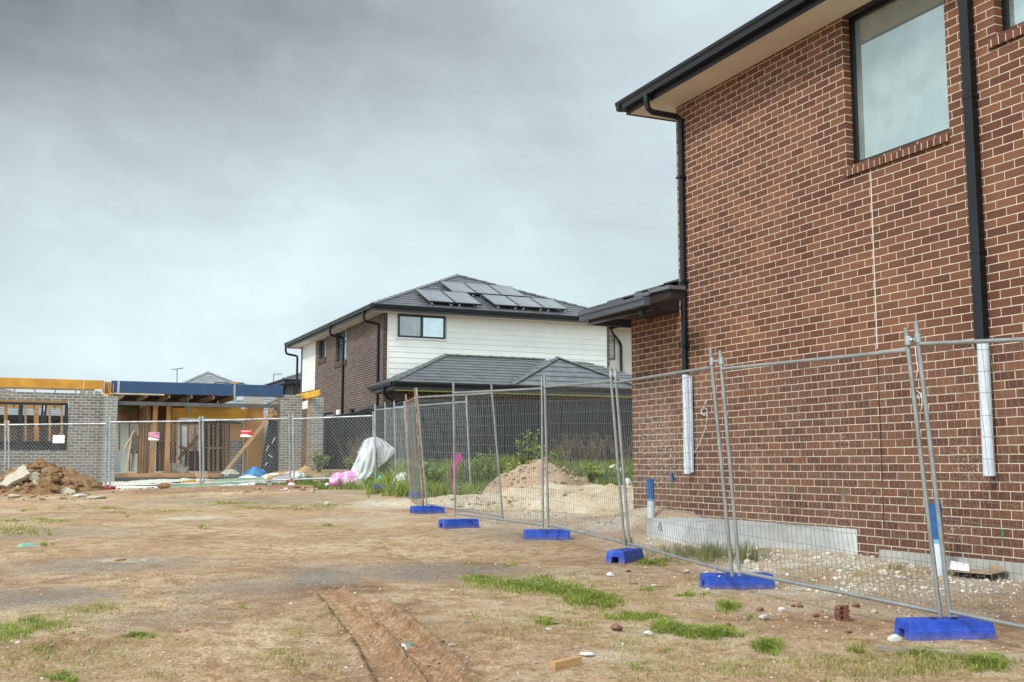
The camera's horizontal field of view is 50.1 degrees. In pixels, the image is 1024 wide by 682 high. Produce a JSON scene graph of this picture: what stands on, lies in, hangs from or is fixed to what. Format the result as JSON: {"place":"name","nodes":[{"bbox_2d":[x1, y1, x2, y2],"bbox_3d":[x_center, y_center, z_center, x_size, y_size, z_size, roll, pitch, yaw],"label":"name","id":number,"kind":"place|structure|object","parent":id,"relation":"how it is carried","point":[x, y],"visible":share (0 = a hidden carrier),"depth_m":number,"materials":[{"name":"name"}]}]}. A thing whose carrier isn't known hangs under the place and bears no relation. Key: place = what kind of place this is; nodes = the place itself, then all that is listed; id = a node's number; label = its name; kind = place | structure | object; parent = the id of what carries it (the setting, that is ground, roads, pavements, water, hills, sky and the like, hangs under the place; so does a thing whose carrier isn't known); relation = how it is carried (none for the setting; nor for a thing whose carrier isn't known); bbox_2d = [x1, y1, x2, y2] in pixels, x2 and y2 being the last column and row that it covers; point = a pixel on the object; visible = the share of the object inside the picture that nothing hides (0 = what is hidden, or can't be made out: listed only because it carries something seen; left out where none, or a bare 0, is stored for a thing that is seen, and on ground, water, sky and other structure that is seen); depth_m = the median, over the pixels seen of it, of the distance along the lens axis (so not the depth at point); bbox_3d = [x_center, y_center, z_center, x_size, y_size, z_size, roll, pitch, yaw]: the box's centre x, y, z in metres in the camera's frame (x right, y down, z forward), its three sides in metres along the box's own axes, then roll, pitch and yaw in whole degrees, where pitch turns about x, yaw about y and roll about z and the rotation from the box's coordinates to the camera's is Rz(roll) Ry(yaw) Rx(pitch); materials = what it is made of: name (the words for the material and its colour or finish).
{"place":"outdoors","nodes":[
{"label":"outdoors","id":0,"kind":"place"},
{"bbox_2d":[0,0,782,407],"label":"sky","id":1,"kind":"structure","parent":0,"point":[198,187],"materials":[{"name":"grey"}]},
{"bbox_2d":[0,469,1023,681],"bbox_3d":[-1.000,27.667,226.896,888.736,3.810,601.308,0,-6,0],"label":"ground","id":2,"kind":"structure","parent":0,"point":[375,530],"depth_m":9.59,"materials":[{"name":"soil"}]},
{"bbox_2d":[0,420,5,471],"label":"chain wire panel","id":3,"kind":"object","parent":2,"relation":"on","point":[4,444],"visible":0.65,"depth_m":30.75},
{"bbox_2d":[0,389,68,450],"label":"tiled house","id":4,"kind":"structure","parent":2,"relation":"on","point":[12,415],"depth_m":50.16,"materials":[{"name":"brick"}]},
{"bbox_2d":[0,458,103,492],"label":"heap clods","id":5,"kind":"object","parent":2,"relation":"on","point":[38,463],"visible":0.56,"depth_m":29.21,"materials":[{"name":"soil"}]},
{"bbox_2d":[0,465,105,494],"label":"soil heap","id":6,"kind":"object","parent":2,"relation":"on","point":[73,475],"visible":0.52,"depth_m":29.18,"materials":[{"name":"soil"}]},
{"bbox_2d":[0,464,30,487],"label":"concrete slab","id":7,"kind":"object","parent":6,"relation":"on","point":[22,473],"depth_m":28.78,"materials":[{"name":"concrete"}]},
{"bbox_2d":[29,472,39,484],"bbox_3d":[-12.567,3.645,28.886,0.338,0.381,0.434,0,-6,0],"label":"concrete slab","id":8,"kind":"object","parent":6,"relation":"on","point":[34,477],"depth_m":28.78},
{"bbox_2d":[8,419,107,486],"bbox_3d":[-12.704,3.192,30.537,2.941,1.999,0.064,0,-7,4],"label":"chain wire panel","id":9,"kind":"object","parent":2,"relation":"on","point":[69,424],"visible":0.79,"depth_m":30.56,"materials":[{"name":"metal"}]},
{"bbox_2d":[53,435,64,442],"bbox_3d":[-12.587,2.725,30.390,0.330,0.221,0.006,0,-6,0],"label":"notice board","id":10,"kind":"object","parent":9,"relation":"attached to","point":[58,438],"visible":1,"depth_m":30.39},
{"bbox_2d":[109,417,201,487],"bbox_3d":[-9.871,3.073,30.246,2.702,1.951,0.063,-1,-7,4],"label":"chain wire panel","id":11,"kind":"object","parent":2,"relation":"on","point":[142,422],"visible":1,"depth_m":30.24,"materials":[{"name":"metal"}]},
{"bbox_2d":[148,432,159,439],"bbox_3d":[-9.865,2.622,30.146,0.300,0.220,0.013,0,-6,0],"label":"site sign","id":12,"kind":"object","parent":11,"relation":"attached to","point":[153,435],"visible":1,"depth_m":30.14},
{"bbox_2d":[0,486,316,500],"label":"rubble","id":13,"kind":"object","parent":2,"relation":"on","point":[78,497],"visible":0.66,"depth_m":27.23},
{"bbox_2d":[115,423,207,472],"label":"weatherboard house","id":14,"kind":"structure","parent":2,"relation":"on","point":[125,436],"depth_m":45.80,"materials":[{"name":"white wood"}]},
{"bbox_2d":[0,377,323,482],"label":"unfinished house","id":15,"kind":"structure","parent":2,"relation":"on","point":[118,400],"depth_m":34.80,"materials":[{"name":"grey brick"}]},
{"bbox_2d":[0,402,67,449],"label":"window frame","id":16,"kind":"structure","parent":15,"relation":"in","point":[20,443],"depth_m":32.63,"materials":[{"name":"metal"}]},
{"bbox_2d":[125,424,133,471],"bbox_3d":[-12.860,3.543,36.836,0.070,1.742,0.831,1,-7,-5],"label":"timber length","id":17,"kind":"object","parent":15,"relation":"on","point":[128,454],"visible":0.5,"depth_m":36.73,"materials":[{"name":"brown wood"}]},
{"bbox_2d":[131,433,136,470],"bbox_3d":[-12.754,3.735,36.914,0.100,1.309,0.645,2,-7,-14],"label":"timber length","id":18,"kind":"object","parent":15,"relation":"on","point":[133,450],"visible":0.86,"depth_m":36.91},
{"bbox_2d":[162,463,188,472],"bbox_3d":[-10.797,4.071,35.114,0.844,0.336,0.420,0,-6,0],"label":"dust sheet","id":19,"kind":"object","parent":15,"relation":"on","point":[178,469],"visible":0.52,"depth_m":34.97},
{"bbox_2d":[261,420,277,473],"bbox_3d":[-7.842,3.435,35.591,0.588,1.786,0.595,0,-6,0],"label":"wrapped bundle","id":20,"kind":"object","parent":15,"relation":"on","point":[270,453],"visible":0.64,"depth_m":35.58,"materials":[{"name":"plastic"}]},
{"bbox_2d":[153,494,198,498],"bbox_3d":[-7.662,3.552,24.958,1.028,0.090,0.090,5,-8,-37],"label":"timber length","id":21,"kind":"object","parent":2,"relation":"on","point":[175,496],"visible":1,"depth_m":24.93,"materials":[{"name":"brown wood"}]},
{"bbox_2d":[103,471,301,487],"bbox_3d":[-10.558,4.244,33.334,10.500,0.584,2.875,0,-6,0],"label":"rubble strip","id":22,"kind":"object","parent":2,"relation":"on","point":[158,481],"visible":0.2,"depth_m":32.76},
{"bbox_2d":[243,467,266,475],"bbox_3d":[-7.909,4.021,33.761,0.804,0.308,0.518,0,-6,0],"label":"tarp","id":23,"kind":"object","parent":22,"relation":"on","point":[255,472],"visible":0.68,"depth_m":33.61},
{"bbox_2d":[169,483,239,487],"bbox_3d":[-8.509,4.066,30.788,2.263,0.144,0.100,1,-7,-8],"label":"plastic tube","id":24,"kind":"object","parent":2,"relation":"on","point":[186,486],"visible":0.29,"depth_m":30.70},
{"bbox_2d":[181,371,233,382],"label":"tiled house","id":25,"kind":"structure","parent":2,"relation":"on","point":[207,377],"depth_m":61.10,"materials":[{"name":"grey tile"}]},
{"bbox_2d":[199,492,244,494],"bbox_3d":[-6.881,3.609,25.930,1.104,0.075,0.090,-1,-7,8],"label":"timber length","id":26,"kind":"object","parent":2,"relation":"on","point":[208,493],"visible":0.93,"depth_m":25.90,"materials":[{"name":"brown wood"}]},
{"bbox_2d":[112,484,339,491],"bbox_3d":[-7.423,3.763,28.759,8.750,0.621,1.250,0,-6,0],"label":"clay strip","id":27,"kind":"object","parent":2,"relation":"on","point":[221,488],"visible":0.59,"depth_m":28.47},
{"bbox_2d":[208,381,277,473],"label":"tiled house","id":28,"kind":"structure","parent":2,"relation":"on","point":[267,399],"depth_m":53.37,"materials":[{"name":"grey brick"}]},
{"bbox_2d":[202,414,291,484],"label":"chain wire panel","id":29,"kind":"object","parent":2,"relation":"on","point":[252,419],"visible":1,"depth_m":30.02,"materials":[{"name":"metal"}]},
{"bbox_2d":[240,430,251,436],"bbox_3d":[-7.293,2.530,30.006,0.309,0.204,0.012,0,-6,0],"label":"site sign","id":30,"kind":"object","parent":29,"relation":"attached to","point":[245,433],"visible":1,"depth_m":30.00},
{"bbox_2d":[265,372,300,394],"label":"brick house","id":31,"kind":"structure","parent":2,"relation":"on","point":[288,383],"depth_m":58.44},
{"bbox_2d":[309,450,332,471],"bbox_3d":[-5.796,3.617,33.272,0.565,0.802,0.599,-4,-8,34],"label":"weed plant","id":32,"kind":"object","parent":2,"relation":"on","point":[321,463],"visible":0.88,"depth_m":33.29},
{"bbox_2d":[236,463,428,489],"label":"verge grass","id":33,"kind":"structure","parent":2,"relation":"on","point":[319,483],"depth_m":29.45,"materials":[{"name":"plant"}]},
{"bbox_2d":[292,411,374,480],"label":"chain wire panel","id":34,"kind":"object","parent":2,"relation":"on","point":[320,418],"visible":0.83,"depth_m":29.75,"materials":[{"name":"metal"}]},
{"bbox_2d":[325,471,358,485],"bbox_3d":[-4.433,3.650,28.742,0.933,0.474,0.749,0,-6,0],"label":"plastic bag","id":35,"kind":"object","parent":2,"relation":"on","point":[333,481],"visible":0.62,"depth_m":28.58,"materials":[{"name":"plastic"}]},
{"bbox_2d":[323,409,371,469],"bbox_3d":[-5.460,3.458,35.842,0.060,2.296,3.700,5,-8,-35],"label":"steel fence","id":36,"kind":"object","parent":2,"relation":"on","point":[342,435],"visible":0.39,"depth_m":35.88,"materials":[{"name":"metal"}]},
{"bbox_2d":[343,454,369,472],"bbox_3d":[-4.581,3.655,31.791,0.721,0.771,0.947,4,-7,-29],"label":"weed plant","id":37,"kind":"object","parent":2,"relation":"on","point":[353,464],"visible":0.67,"depth_m":31.78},
{"bbox_2d":[340,426,383,471],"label":"dead stalks","id":38,"kind":"object","parent":2,"relation":"on","point":[363,449],"visible":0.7,"depth_m":33.33,"materials":[{"name":"plant"}]},
{"bbox_2d":[372,484,384,489],"bbox_3d":[-3.007,3.460,25.940,0.620,0.149,0.235,1,-7,-6],"label":"ballast block","id":39,"kind":"object","parent":2,"relation":"on","point":[376,486],"depth_m":25.82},
{"bbox_2d":[374,400,408,481],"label":"fence panel","id":40,"kind":"object","parent":39,"relation":"on","point":[381,460],"visible":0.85,"depth_m":27.19,"materials":[{"name":"metal"}]},
{"bbox_2d":[374,453,392,474],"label":"weed plant","id":41,"kind":"object","parent":2,"relation":"on","point":[386,463],"visible":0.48,"depth_m":29.04,"materials":[{"name":"green plant"}]},
{"bbox_2d":[384,401,407,471],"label":"fence panel","id":42,"kind":"object","parent":2,"relation":"on","point":[391,423],"visible":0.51,"depth_m":28.51,"materials":[{"name":"metal"}]},
{"bbox_2d":[409,505,444,513],"bbox_3d":[-1.524,3.034,19.677,0.600,0.149,0.235,2,-7,-20],"label":"ballast block","id":43,"kind":"object","parent":2,"relation":"on","point":[430,509],"depth_m":19.57,"materials":[{"name":"plastic"}]},
{"bbox_2d":[405,388,423,505],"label":"fence panel","id":44,"kind":"object","parent":43,"relation":"on","point":[414,441],"visible":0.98,"depth_m":20.87,"materials":[{"name":"metal"}]},
{"bbox_2d":[416,383,503,518],"bbox_3d":[-0.927,1.823,18.465,0.204,2.230,2.818,4,-8,-31],"label":"fence panel","id":45,"kind":"object","parent":43,"relation":"on","point":[422,448],"visible":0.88,"depth_m":18.36,"materials":[{"name":"metal"}]},
{"bbox_2d":[451,455,460,491],"bbox_3d":[-0.927,2.222,18.297,0.212,0.700,0.223,0,-6,0],"label":"pink netting","id":46,"kind":"object","parent":45,"relation":"hanging from","point":[456,460],"visible":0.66,"depth_m":18.31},
{"bbox_2d":[393,396,470,487],"bbox_3d":[-1.997,2.421,26.287,0.130,2.187,4.213,4,-7,-29],"label":"fence panel","id":47,"kind":"object","parent":2,"relation":"on","point":[461,402],"visible":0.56,"depth_m":25.63,"materials":[{"name":"metal"}]},
{"bbox_2d":[386,494,480,507],"bbox_3d":[-0.655,3.247,22.074,4.750,0.308,2.750,0,-6,0],"label":"sand pile","id":48,"kind":"object","parent":2,"relation":"on","point":[447,501],"visible":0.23,"depth_m":21.62,"materials":[{"name":"sand"}]},
{"bbox_2d":[418,461,450,483],"bbox_3d":[-1.821,3.131,25.480,0.731,0.675,0.650,-4,-7,29],"label":"weed plant","id":49,"kind":"object","parent":2,"relation":"on","point":[428,473],"visible":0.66,"depth_m":25.51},
{"bbox_2d":[284,274,631,467],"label":"two storey house","id":50,"kind":"structure","parent":2,"relation":"on","point":[396,348],"depth_m":39.45,"materials":[{"name":"brick"}]},
{"bbox_2d":[321,338,325,357],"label":"window","id":51,"kind":"structure","parent":50,"relation":"in","point":[323,342],"depth_m":46.27,"materials":[{"name":"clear glass"}]},
{"bbox_2d":[338,330,346,361],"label":"window","id":52,"kind":"structure","parent":50,"relation":"in","point":[344,333],"depth_m":43.71,"materials":[{"name":"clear glass"}]},
{"bbox_2d":[397,314,446,340],"bbox_3d":[-3.202,-0.476,38.832,1.869,0.870,0.100,3,-7,-24],"label":"window","id":53,"kind":"structure","parent":50,"relation":"in","point":[419,327],"depth_m":38.81,"materials":[{"name":"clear glass"}]},
{"bbox_2d":[414,289,454,306],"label":"solar panel","id":54,"kind":"object","parent":50,"relation":"on","point":[430,296],"visible":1,"depth_m":39.40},
{"bbox_2d":[439,281,476,295],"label":"solar panel","id":55,"kind":"object","parent":50,"relation":"on","point":[456,287],"visible":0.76,"depth_m":41.51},
{"bbox_2d":[441,291,481,307],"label":"solar panel","id":56,"kind":"object","parent":50,"relation":"on","point":[458,298],"visible":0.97,"depth_m":39.81,"materials":[{"name":"glass"}]},
{"bbox_2d":[464,283,501,296],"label":"solar panel","id":57,"kind":"object","parent":50,"relation":"on","point":[480,289],"visible":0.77,"depth_m":41.88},
{"bbox_2d":[481,294,518,309],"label":"solar panel","id":58,"kind":"object","parent":50,"relation":"on","point":[497,301],"visible":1,"depth_m":40.43,"materials":[{"name":"glass"}]},
{"bbox_2d":[488,285,525,296],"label":"solar panel","id":59,"kind":"object","parent":50,"relation":"on","point":[506,290],"visible":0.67,"depth_m":42.31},
{"bbox_2d":[506,296,543,310],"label":"solar panel","id":60,"kind":"object","parent":50,"relation":"on","point":[526,302],"visible":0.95,"depth_m":40.84,"materials":[{"name":"glass"}]},
{"bbox_2d":[530,298,567,312],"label":"solar panel","id":61,"kind":"object","parent":50,"relation":"on","point":[546,304],"visible":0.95,"depth_m":41.24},
{"bbox_2d":[438,518,478,528],"bbox_3d":[-0.820,2.808,16.827,0.600,0.149,0.235,3,-7,-28],"label":"ballast block","id":62,"kind":"object","parent":2,"relation":"on","point":[457,523],"depth_m":16.73,"materials":[{"name":"plastic"}]},
{"bbox_2d":[452,461,493,483],"bbox_3d":[-1.008,3.109,25.573,1.072,0.720,0.729,-3,-7,27],"label":"weed plant","id":63,"kind":"object","parent":2,"relation":"on","point":[467,472],"visible":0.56,"depth_m":25.54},
{"bbox_2d":[335,453,632,498],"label":"bank weeds","id":64,"kind":"object","parent":2,"relation":"on","point":[614,480],"visible":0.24,"depth_m":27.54,"materials":[{"name":"plant"}]},
{"bbox_2d":[474,447,511,481],"bbox_3d":[-0.564,3.000,25.945,0.911,0.969,1.060,-4,-8,34],"label":"weed plant","id":65,"kind":"object","parent":2,"relation":"on","point":[483,464],"visible":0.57,"depth_m":25.88,"materials":[{"name":"plant"}]},
{"bbox_2d":[467,452,528,473],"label":"dead stalks","id":66,"kind":"object","parent":2,"relation":"on","point":[500,462],"visible":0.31,"depth_m":26.22,"materials":[{"name":"plant"}]},
{"bbox_2d":[371,400,632,469],"bbox_3d":[-0.832,2.884,31.779,8.588,2.266,2.415,-2,-7,21],"label":"steel fence","id":67,"kind":"object","parent":2,"relation":"on","point":[510,435],"visible":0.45,"depth_m":31.42,"materials":[{"name":"metal"}]},
{"bbox_2d":[0,531,1011,681],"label":"soil clods","id":68,"kind":"object","parent":2,"relation":"on","point":[152,652],"visible":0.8,"depth_m":7.67,"materials":[{"name":"soil"}]},
{"bbox_2d":[0,493,1014,681],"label":"grass","id":69,"kind":"structure","parent":2,"relation":"on","point":[590,596],"depth_m":8.35,"materials":[{"name":"plant"}]},
{"bbox_2d":[502,458,520,472],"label":"weed plant","id":70,"kind":"object","parent":2,"relation":"on","point":[510,468],"visible":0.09,"depth_m":25.00,"materials":[{"name":"green plant"}]},
{"bbox_2d":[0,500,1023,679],"bbox_3d":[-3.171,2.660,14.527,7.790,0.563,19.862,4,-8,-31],"label":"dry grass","id":71,"kind":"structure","parent":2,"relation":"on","point":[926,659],"depth_m":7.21,"materials":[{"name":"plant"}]},
{"bbox_2d":[435,488,596,508],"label":"sand clods","id":72,"kind":"object","parent":2,"relation":"on","point":[488,502],"visible":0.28,"depth_m":20.85,"materials":[{"name":"sand"}]},
{"bbox_2d":[514,429,540,464],"bbox_3d":[0.374,2.771,26.095,0.682,1.393,0.944,0,-6,0],"label":"weed plant","id":73,"kind":"object","parent":2,"relation":"on","point":[522,446],"visible":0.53,"depth_m":26.00,"materials":[{"name":"plant"}]},
{"bbox_2d":[462,482,602,509],"bbox_3d":[1.330,3.100,21.789,6.750,0.569,3.125,1,-7,-6],"label":"sand pile","id":74,"kind":"object","parent":2,"relation":"on","point":[534,491],"visible":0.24,"depth_m":21.11,"materials":[{"name":"sand"}]},
{"bbox_2d":[482,459,585,493],"bbox_3d":[0.604,3.083,24.005,3.500,0.979,3.500,0,-6,0],"label":"soil mound","id":75,"kind":"object","parent":2,"relation":"on","point":[537,471],"visible":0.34,"depth_m":23.38,"materials":[{"name":"soil"}]},
{"bbox_2d":[479,457,589,493],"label":"mound clods","id":76,"kind":"object","parent":75,"relation":"on","point":[554,481],"visible":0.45,"depth_m":23.60,"materials":[{"name":"sand"}]},
{"bbox_2d":[523,529,570,539],"bbox_3d":[0.477,2.665,15.065,0.640,0.149,0.235,0,-7,-4],"label":"ballast block","id":77,"kind":"object","parent":2,"relation":"on","point":[544,534],"depth_m":14.96,"materials":[{"name":"plastic"}]},
{"bbox_2d":[452,376,543,527],"bbox_3d":[-0.241,1.595,16.080,0.064,2.148,2.527,4,-8,-32],"label":"fence panel","id":78,"kind":"object","parent":77,"relation":"on","point":[483,444],"visible":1,"depth_m":16.03,"materials":[{"name":"metal"}]},
{"bbox_2d":[532,444,565,467],"bbox_3d":[0.778,2.935,25.795,0.918,1.039,0.772,2,-7,-19],"label":"weed plant","id":79,"kind":"object","parent":2,"relation":"on","point":[536,453],"visible":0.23,"depth_m":25.71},
{"bbox_2d":[480,510,629,525],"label":"heap stones","id":80,"kind":"object","parent":2,"relation":"on","point":[550,516],"visible":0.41,"depth_m":17.53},
{"bbox_2d":[550,656,581,670],"bbox_3d":[0.336,2.013,6.835,0.045,0.052,0.266,-6,-9,40],"label":"timber offcut","id":81,"kind":"object","parent":2,"relation":"on","point":[561,664],"visible":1,"depth_m":6.80,"materials":[{"name":"brown wood"}]},
{"bbox_2d":[530,431,604,462],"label":"dead stalks","id":82,"kind":"object","parent":2,"relation":"on","point":[569,452],"visible":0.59,"depth_m":30.23,"materials":[{"name":"plant"}]},
{"bbox_2d":[549,483,632,513],"bbox_3d":[1.992,2.977,20.595,3.250,0.592,2.750,0,-6,0],"label":"sand pile","id":83,"kind":"object","parent":2,"relation":"on","point":[595,502],"visible":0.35,"depth_m":19.89,"materials":[{"name":"sand"}]},
{"bbox_2d":[580,460,616,482],"bbox_3d":[2.096,3.124,26.222,0.945,0.582,1.101,0,-6,0],"label":"weed plant","id":84,"kind":"object","parent":2,"relation":"on","point":[597,471],"visible":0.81,"depth_m":26.12,"materials":[{"name":"green plant"}]},
{"bbox_2d":[572,429,632,463],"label":"dead stalks","id":85,"kind":"object","parent":2,"relation":"on","point":[613,451],"visible":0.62,"depth_m":30.41,"materials":[{"name":"plant"}]},
{"bbox_2d":[609,327,631,373],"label":"beige house","id":86,"kind":"structure","parent":2,"relation":"on","point":[620,351],"depth_m":52.40,"materials":[{"name":"paint"}]},
{"bbox_2d":[605,547,643,563],"bbox_3d":[1.286,2.443,12.457,0.235,0.149,0.600,-3,-7,28],"label":"ballast block","id":87,"kind":"object","parent":2,"relation":"on","point":[626,555],"depth_m":12.27,"materials":[{"name":"plastic"}]},
{"bbox_2d":[543,366,625,545],"bbox_3d":[0.817,1.391,13.716,0.168,2.149,2.570,2,-7,-18],"label":"fence panel","id":88,"kind":"object","parent":87,"relation":"on","point":[615,448],"visible":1,"depth_m":13.51,"materials":[{"name":"metal"}]},
{"bbox_2d":[646,478,654,517],"bbox_3d":[1.923,2.240,15.185,0.108,0.660,0.100,0,-6,0],"label":"pipe stub","id":89,"kind":"object","parent":2,"relation":"on","point":[650,483],"visible":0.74,"depth_m":15.15,"materials":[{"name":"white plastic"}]},
{"bbox_2d":[699,572,774,589],"bbox_3d":[2.103,2.241,10.212,0.660,0.151,0.262,1,-7,-7],"label":"ballast block","id":90,"kind":"object","parent":2,"relation":"on","point":[720,581],"depth_m":10.12,"materials":[{"name":"plastic"}]},
{"bbox_2d":[614,349,733,575],"bbox_3d":[1.577,1.214,11.208,0.182,2.109,2.608,2,-7,-15],"label":"fence panel","id":91,"kind":"object","parent":90,"relation":"on","point":[729,549],"visible":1,"depth_m":10.94,"materials":[{"name":"metal"}]},
{"bbox_2d":[709,357,723,364],"bbox_3d":[1.878,0.183,10.044,0.052,0.065,0.168,4,-8,-31],"label":"pipe coupler","id":92,"kind":"object","parent":91,"relation":"attached to","point":[712,361],"visible":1,"depth_m":10.04,"materials":[{"name":"metal"}]},
{"bbox_2d":[621,534,905,570],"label":"rank grass","id":93,"kind":"structure","parent":2,"relation":"on","point":[713,551],"depth_m":12.43,"materials":[{"name":"plant"}]},
{"bbox_2d":[578,0,1023,580],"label":"brick house","id":94,"kind":"structure","parent":2,"relation":"on","point":[850,176],"depth_m":12.39,"materials":[{"name":"brown brick"}]},
{"bbox_2d":[849,0,948,163],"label":"window","id":95,"kind":"structure","parent":94,"relation":"in","point":[899,90],"depth_m":11.92,"materials":[{"name":"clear glass"}]},
{"bbox_2d":[1001,0,1023,30],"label":"window","id":96,"kind":"structure","parent":94,"relation":"in","point":[1012,10],"depth_m":10.54,"materials":[{"name":"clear glass"}]},
{"bbox_2d":[645,538,1021,596],"bbox_3d":[3.273,2.384,11.995,3.451,0.294,5.352,0,-6,0],"label":"wall rubble","id":97,"kind":"object","parent":2,"relation":"on","point":[922,587],"depth_m":10.17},
{"bbox_2d":[950,561,1008,574],"bbox_3d":[4.459,2.118,10.348,0.558,0.100,1.055,-3,-7,26],"label":"cardboard sheet","id":98,"kind":"object","parent":97,"relation":"on","point":[961,567],"visible":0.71,"depth_m":10.11,"materials":[{"name":"cardboard"}]},
{"bbox_2d":[834,605,849,620],"bbox_3d":[2.562,2.116,8.490,0.095,0.126,0.082,1,-7,-8],"label":"broken brick","id":99,"kind":"object","parent":2,"relation":"on","point":[841,612],"visible":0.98,"depth_m":8.46,"materials":[{"name":"brick"}]},
{"bbox_2d":[887,634,901,642],"bbox_3d":[2.676,2.084,7.660,0.090,0.066,0.068,-5,-8,39],"label":"rock","id":100,"kind":"object","parent":2,"relation":"on","point":[894,638],"visible":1,"depth_m":7.64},
{"bbox_2d":[929,503,943,575],"bbox_3d":[4.032,1.930,10.387,0.131,0.768,0.124,0,-6,0],"label":"pipe stub","id":101,"kind":"object","parent":2,"relation":"on","point":[936,539],"visible":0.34,"depth_m":10.35,"materials":[{"name":"white plastic"}]},
{"bbox_2d":[894,616,995,640],"bbox_3d":[3.103,2.065,7.859,0.660,0.149,0.235,1,-7,-8],"label":"ballast block","id":102,"kind":"object","parent":2,"relation":"on","point":[933,628],"depth_m":7.76,"materials":[{"name":"plastic"}]},
{"bbox_2d":[718,327,942,617],"bbox_3d":[2.480,1.037,8.933,0.176,2.131,2.267,4,-7,-29],"label":"fence panel","id":103,"kind":"object","parent":102,"relation":"on","point":[938,610],"visible":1,"depth_m":8.73,"materials":[{"name":"metal"}]},
{"bbox_2d":[904,333,920,344],"bbox_3d":[2.956,-0.012,8.068,0.114,0.081,0.062,-5,-8,37],"label":"pipe coupler","id":104,"kind":"object","parent":103,"relation":"attached to","point":[909,339],"visible":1,"depth_m":8.06,"materials":[{"name":"metal"}]},
{"bbox_2d":[913,321,1023,628],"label":"fence panel","id":105,"kind":"object","parent":102,"relation":"on","point":[950,612],"visible":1,"depth_m":7.73,"materials":[{"name":"metal"}]},
{"bbox_2d":[874,644,1019,661],"bbox_3d":[2.856,2.054,7.211,0.889,0.045,0.090,-3,-7,22],"label":"timber length","id":106,"kind":"object","parent":2,"relation":"on","point":[879,647],"visible":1,"depth_m":7.23,"materials":[{"name":"grey wood"}]},
{"bbox_2d":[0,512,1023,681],"bbox_3d":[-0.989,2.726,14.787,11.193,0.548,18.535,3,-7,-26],"label":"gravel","id":107,"kind":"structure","parent":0,"point":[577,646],"depth_m":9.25,"materials":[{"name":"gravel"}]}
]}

